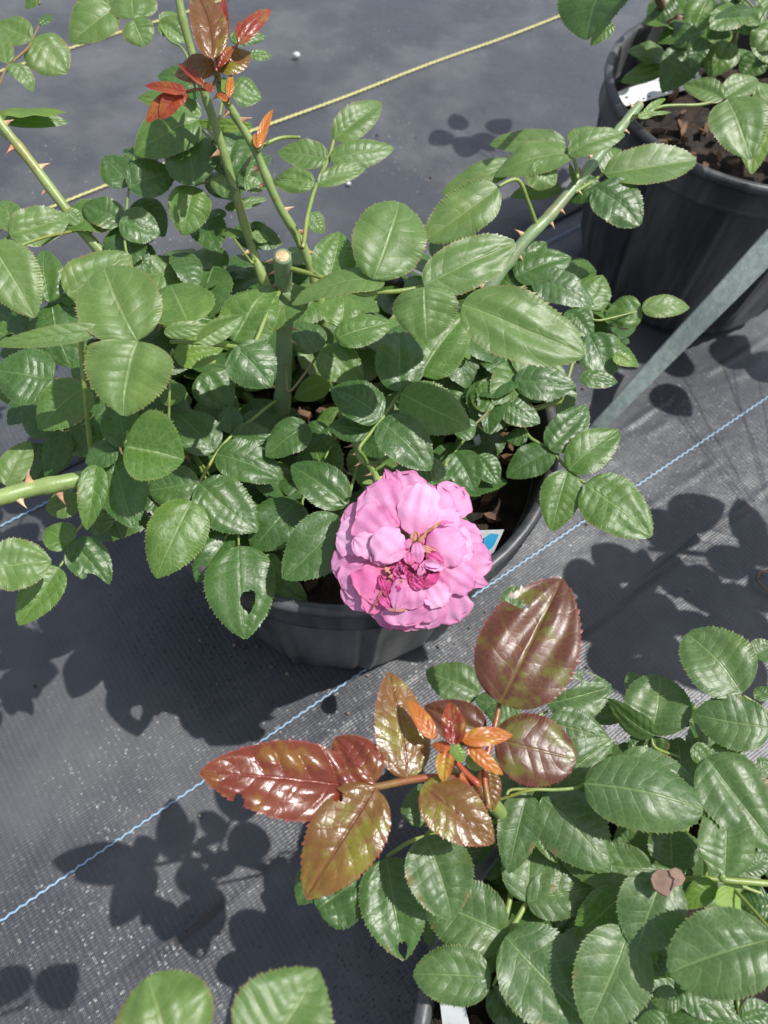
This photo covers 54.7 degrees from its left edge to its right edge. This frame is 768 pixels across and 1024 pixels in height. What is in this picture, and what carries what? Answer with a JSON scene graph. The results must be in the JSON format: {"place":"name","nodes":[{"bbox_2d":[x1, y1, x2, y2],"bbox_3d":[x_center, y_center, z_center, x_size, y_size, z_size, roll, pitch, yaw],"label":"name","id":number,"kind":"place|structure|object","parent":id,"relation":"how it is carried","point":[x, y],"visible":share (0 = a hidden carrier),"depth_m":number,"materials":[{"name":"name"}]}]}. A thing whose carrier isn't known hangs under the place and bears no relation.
{"place":"outdoors","nodes":[
{"label":"outdoors","id":0,"kind":"place"},
{"bbox_2d":[0,0,767,1023],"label":"ground","id":1,"kind":"structure","parent":0,"point":[124,870],"depth_m":0.67,"materials":[{"name":"fabric"}]},
{"bbox_2d":[113,965,334,1023],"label":"rose bush","id":2,"kind":"object","parent":1,"relation":"on","point":[291,995],"visible":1,"depth_m":0.22,"materials":[{"name":"green plant"}]},
{"bbox_2d":[292,52,299,57],"bbox_3d":[-0.125,-0.657,1.065,0.010,0.008,0.010,40,67,18],"label":"pebble","id":3,"kind":"object","parent":1,"relation":"on","point":[296,54],"visible":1,"depth_m":1.06,"materials":[{"name":"white stone"}]},
{"bbox_2d":[124,273,558,669],"bbox_3d":[-0.031,-0.014,0.592,0.292,0.215,0.287,5,61,0],"label":"plant pot","id":4,"kind":"object","parent":1,"relation":"on","point":[326,635],"visible":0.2,"depth_m":0.51,"materials":[{"name":"black plastic"}]},
{"bbox_2d":[188,355,526,604],"bbox_3d":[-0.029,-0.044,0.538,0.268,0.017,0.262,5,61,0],"label":"potting soil","id":5,"kind":"structure","parent":4,"relation":"in","point":[505,505],"depth_m":0.52,"materials":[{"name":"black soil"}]},
{"bbox_2d":[0,0,767,638],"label":"rose bush","id":6,"kind":"object","parent":5,"relation":"in","point":[466,336],"visible":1,"depth_m":0.44,"materials":[{"name":"green plant"}]},
{"bbox_2d":[473,434,480,444],"bbox_3d":[0.065,-0.046,0.511,0.011,0.020,0.005,5,61,0],"label":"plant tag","id":7,"kind":"object","parent":5,"relation":"on","point":[476,439],"visible":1,"depth_m":0.51,"materials":[{"name":"grey plastic"}]},
{"bbox_2d":[480,530,503,555],"bbox_3d":[0.063,0.020,0.458,0.022,0.016,0.012,-2,61,-4],"label":"plant tag","id":8,"kind":"object","parent":4,"relation":"in","point":[491,539],"visible":0.46,"depth_m":0.46,"materials":[{"name":"white plastic"}]},
{"bbox_2d":[33,133,755,959],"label":"soil crumbs","id":9,"kind":"object","parent":1,"relation":"on","point":[367,675],"visible":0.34,"depth_m":0.64,"materials":[{"name":"brown soil"}]},
{"bbox_2d":[412,839,499,1023],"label":"plant pot","id":10,"kind":"object","parent":1,"relation":"on","point":[423,1009],"visible":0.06,"depth_m":0.35,"materials":[{"name":"black plastic"}]},
{"bbox_2d":[432,820,767,1023],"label":"potting soil","id":11,"kind":"structure","parent":10,"relation":"in","point":[479,1009],"depth_m":0.38,"materials":[{"name":"black soil"}]},
{"bbox_2d":[440,1003,468,1023],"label":"plant tag","id":12,"kind":"object","parent":11,"relation":"on","point":[450,1014],"visible":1,"depth_m":0.34,"materials":[{"name":"white plastic"}]},
{"bbox_2d":[469,1013,482,1023],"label":"bark mulch","id":13,"kind":"object","parent":11,"relation":"on","point":[474,1019],"visible":0.02,"depth_m":0.37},
{"bbox_2d":[199,577,767,1023],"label":"rose bush","id":14,"kind":"object","parent":11,"relation":"in","point":[591,925],"visible":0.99,"depth_m":0.32,"materials":[{"name":"green plant"}]},
{"bbox_2d":[650,867,685,896],"bbox_3d":[0.119,0.154,0.311,0.014,0.002,0.010,-29,66,-17],"label":"withered fallen petal","id":15,"kind":"object","parent":14,"relation":"on","point":[665,883],"visible":1,"depth_m":0.31,"materials":[{"name":"plant"}]},
{"bbox_2d":[581,13,767,333],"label":"plant pot","id":16,"kind":"object","parent":1,"relation":"on","point":[696,250],"visible":0.52,"depth_m":0.73,"materials":[{"name":"black plastic"}]},
{"bbox_2d":[603,66,767,208],"bbox_3d":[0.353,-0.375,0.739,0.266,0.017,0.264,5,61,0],"label":"potting soil","id":17,"kind":"structure","parent":16,"relation":"in","point":[707,147],"depth_m":0.74,"materials":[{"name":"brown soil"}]},
{"bbox_2d":[618,73,700,105],"bbox_3d":[0.283,-0.429,0.750,0.115,0.010,0.027,-29,66,-17],"label":"plant tag","id":18,"kind":"object","parent":17,"relation":"on","point":[650,90],"visible":0.43,"depth_m":0.74,"materials":[{"name":"plastic"}]},
{"bbox_2d":[556,0,767,100],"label":"rose bush","id":19,"kind":"object","parent":17,"relation":"on","point":[705,32],"visible":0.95,"depth_m":0.63,"materials":[{"name":"green plant"}]},
{"bbox_2d":[588,229,767,429],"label":"plant stake","id":20,"kind":"object","parent":1,"relation":"on","point":[746,271],"visible":0.97,"depth_m":0.70,"materials":[{"name":"paint"}]},
{"bbox_2d":[756,569,767,591],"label":"dry twig","id":21,"kind":"object","parent":1,"relation":"on","point":[758,582],"visible":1,"depth_m":0.69,"materials":[{"name":"brown wood"}]}
]}

